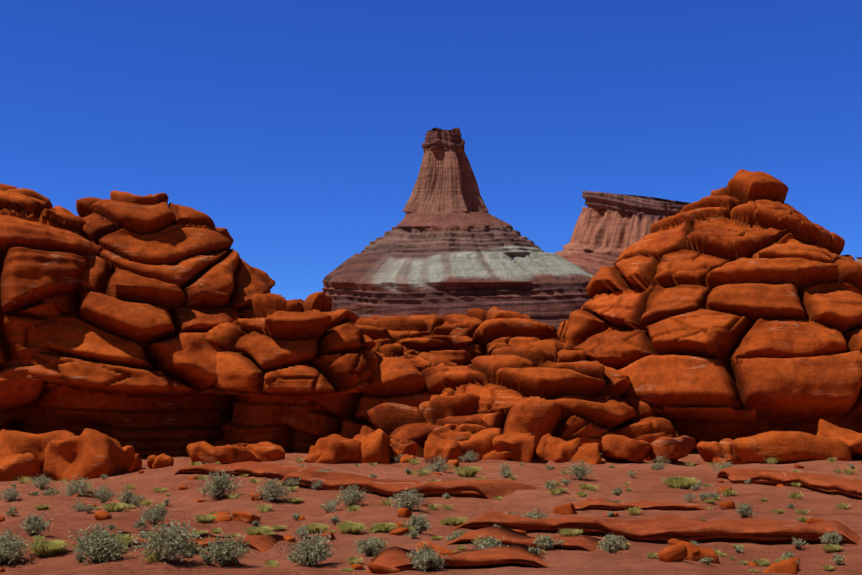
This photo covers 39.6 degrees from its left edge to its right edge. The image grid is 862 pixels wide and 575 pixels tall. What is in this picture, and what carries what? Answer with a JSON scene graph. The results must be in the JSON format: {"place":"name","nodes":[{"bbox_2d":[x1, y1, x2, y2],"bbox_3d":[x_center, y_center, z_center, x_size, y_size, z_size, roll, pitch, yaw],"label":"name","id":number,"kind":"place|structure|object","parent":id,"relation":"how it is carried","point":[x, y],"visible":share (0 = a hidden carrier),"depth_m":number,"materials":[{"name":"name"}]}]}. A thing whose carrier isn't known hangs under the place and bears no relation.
{"place":"outdoors","nodes":[
{"label":"outdoors","id":0,"kind":"place"},
{"bbox_2d":[0,453,861,574],"bbox_3d":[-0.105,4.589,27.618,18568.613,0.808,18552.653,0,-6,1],"label":"ground","id":1,"kind":"structure","parent":0,"point":[183,506],"depth_m":20.15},
{"bbox_2d":[0,183,109,433],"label":"shoulder rock","id":2,"kind":"object","parent":1,"relation":"on","point":[46,246],"visible":0.35,"depth_m":42.37,"materials":[{"name":"red stone"}]},
{"bbox_2d":[2,190,274,458],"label":"rock","id":3,"kind":"object","parent":1,"relation":"on","point":[134,364],"visible":0.65,"depth_m":43.45,"materials":[{"name":"red stone"}]},
{"bbox_2d":[85,531,284,552],"bbox_3d":[-3.062,3.220,14.925,2.926,0.384,1.829,-2,-6,15],"label":"ledge rock","id":4,"kind":"object","parent":1,"relation":"on","point":[262,543],"visible":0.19,"depth_m":14.28,"materials":[{"name":"stone"}]},
{"bbox_2d":[174,461,331,478],"bbox_3d":[-4.237,4.852,31.262,3.766,0.655,3.344,-4,-7,31],"label":"ledge rock","id":5,"kind":"object","parent":1,"relation":"on","point":[249,468],"visible":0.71,"depth_m":30.29,"materials":[{"name":"stone"}]},
{"bbox_2d":[203,291,379,453],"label":"rock formation","id":6,"kind":"object","parent":1,"relation":"on","point":[278,360],"visible":0.79,"depth_m":42.89,"materials":[{"name":"red stone"}]},
{"bbox_2d":[281,343,457,438],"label":"rock formation","id":7,"kind":"object","parent":1,"relation":"on","point":[399,376],"visible":0.19,"depth_m":43.66,"materials":[{"name":"red stone"}]},
{"bbox_2d":[279,471,540,499],"bbox_3d":[-0.190,4.227,25.447,5.046,0.659,4.067,-3,-7,27],"label":"ledge rock","id":8,"kind":"object","parent":1,"relation":"on","point":[481,488],"visible":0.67,"depth_m":23.94,"materials":[{"name":"stone"}]},
{"bbox_2d":[354,314,486,365],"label":"rock formation","id":9,"kind":"object","parent":1,"relation":"on","point":[416,335],"visible":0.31,"depth_m":50.69,"materials":[{"name":"red stone"}]},
{"bbox_2d":[353,393,489,457],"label":"rock formation","id":10,"kind":"object","parent":1,"relation":"on","point":[446,417],"visible":0.5,"depth_m":42.15,"materials":[{"name":"red stone"}]},
{"bbox_2d":[0,450,854,570],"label":"shrubs","id":11,"kind":"object","parent":1,"relation":"on","point":[301,553],"visible":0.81,"depth_m":14.51,"materials":[{"name":"green plant"}]},
{"bbox_2d":[0,419,861,573],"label":"boulder","id":12,"kind":"object","parent":1,"relation":"on","point":[68,455],"visible":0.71,"depth_m":36.09,"materials":[{"name":"red stone"}]},
{"bbox_2d":[17,453,856,572],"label":"grass clumps","id":13,"kind":"object","parent":1,"relation":"on","point":[43,547],"visible":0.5,"depth_m":18.94,"materials":[{"name":"green plant"}]},
{"bbox_2d":[364,543,548,572],"bbox_3d":[0.265,3.021,12.967,2.088,0.458,1.689,0,-6,1],"label":"ledge rock","id":14,"kind":"object","parent":1,"relation":"on","point":[516,554],"visible":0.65,"depth_m":12.54,"materials":[{"name":"stone"}]},
{"bbox_2d":[321,127,595,330],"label":"butte","id":15,"kind":"object","parent":1,"relation":"on","point":[448,244],"depth_m":1230.99,"materials":[{"name":"brown stone"}]},
{"bbox_2d":[439,306,568,365],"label":"rock formation","id":16,"kind":"object","parent":1,"relation":"on","point":[496,327],"visible":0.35,"depth_m":52.18,"materials":[{"name":"red stone"}]},
{"bbox_2d":[445,526,600,550],"bbox_3d":[1.273,3.160,14.637,2.124,0.369,1.496,-3,-7,25],"label":"ledge rock","id":17,"kind":"object","parent":1,"relation":"on","point":[586,543],"visible":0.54,"depth_m":14.38,"materials":[{"name":"stone"}]},
{"bbox_2d":[439,340,678,459],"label":"rock formation","id":18,"kind":"object","parent":1,"relation":"on","point":[540,389],"visible":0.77,"depth_m":42.26,"materials":[{"name":"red stone"}]},
{"bbox_2d":[574,497,712,510],"bbox_3d":[3.962,4.065,21.992,2.834,0.361,1.996,-3,-6,23],"label":"ledge rock","id":19,"kind":"object","parent":1,"relation":"on","point":[596,503],"visible":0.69,"depth_m":21.39,"materials":[{"name":"stone"}]},
{"bbox_2d":[452,511,860,544],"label":"ledge rock","id":20,"kind":"object","parent":1,"relation":"on","point":[663,529],"visible":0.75,"depth_m":16.62,"materials":[{"name":"stone"}]},
{"bbox_2d":[564,169,861,453],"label":"rock","id":21,"kind":"object","parent":1,"relation":"on","point":[732,310],"visible":0.9,"depth_m":44.27,"materials":[{"name":"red stone"}]},
{"bbox_2d":[716,467,861,499],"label":"ledge rock","id":22,"kind":"object","parent":1,"relation":"on","point":[831,484],"visible":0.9,"depth_m":27.11,"materials":[{"name":"stone"}]},
{"bbox_2d":[0,0,861,300],"label":"sky","id":23,"kind":"structure","parent":0,"point":[299,128],"materials":[{"name":"blue"}]},
{"bbox_2d":[555,191,689,273],"bbox_3d":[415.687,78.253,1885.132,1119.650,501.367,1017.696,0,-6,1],"label":"mesa cliff","id":24,"kind":"structure","parent":0,"point":[609,229],"depth_m":1802.61,"materials":[{"name":"brown stone"}]},
{"bbox_2d":[856,257,861,263],"bbox_3d":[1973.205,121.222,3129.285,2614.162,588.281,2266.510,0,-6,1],"label":"pale mesa","id":25,"kind":"structure","parent":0,"point":[859,260],"depth_m":3085.43,"materials":[{"name":"stone"}]}
]}

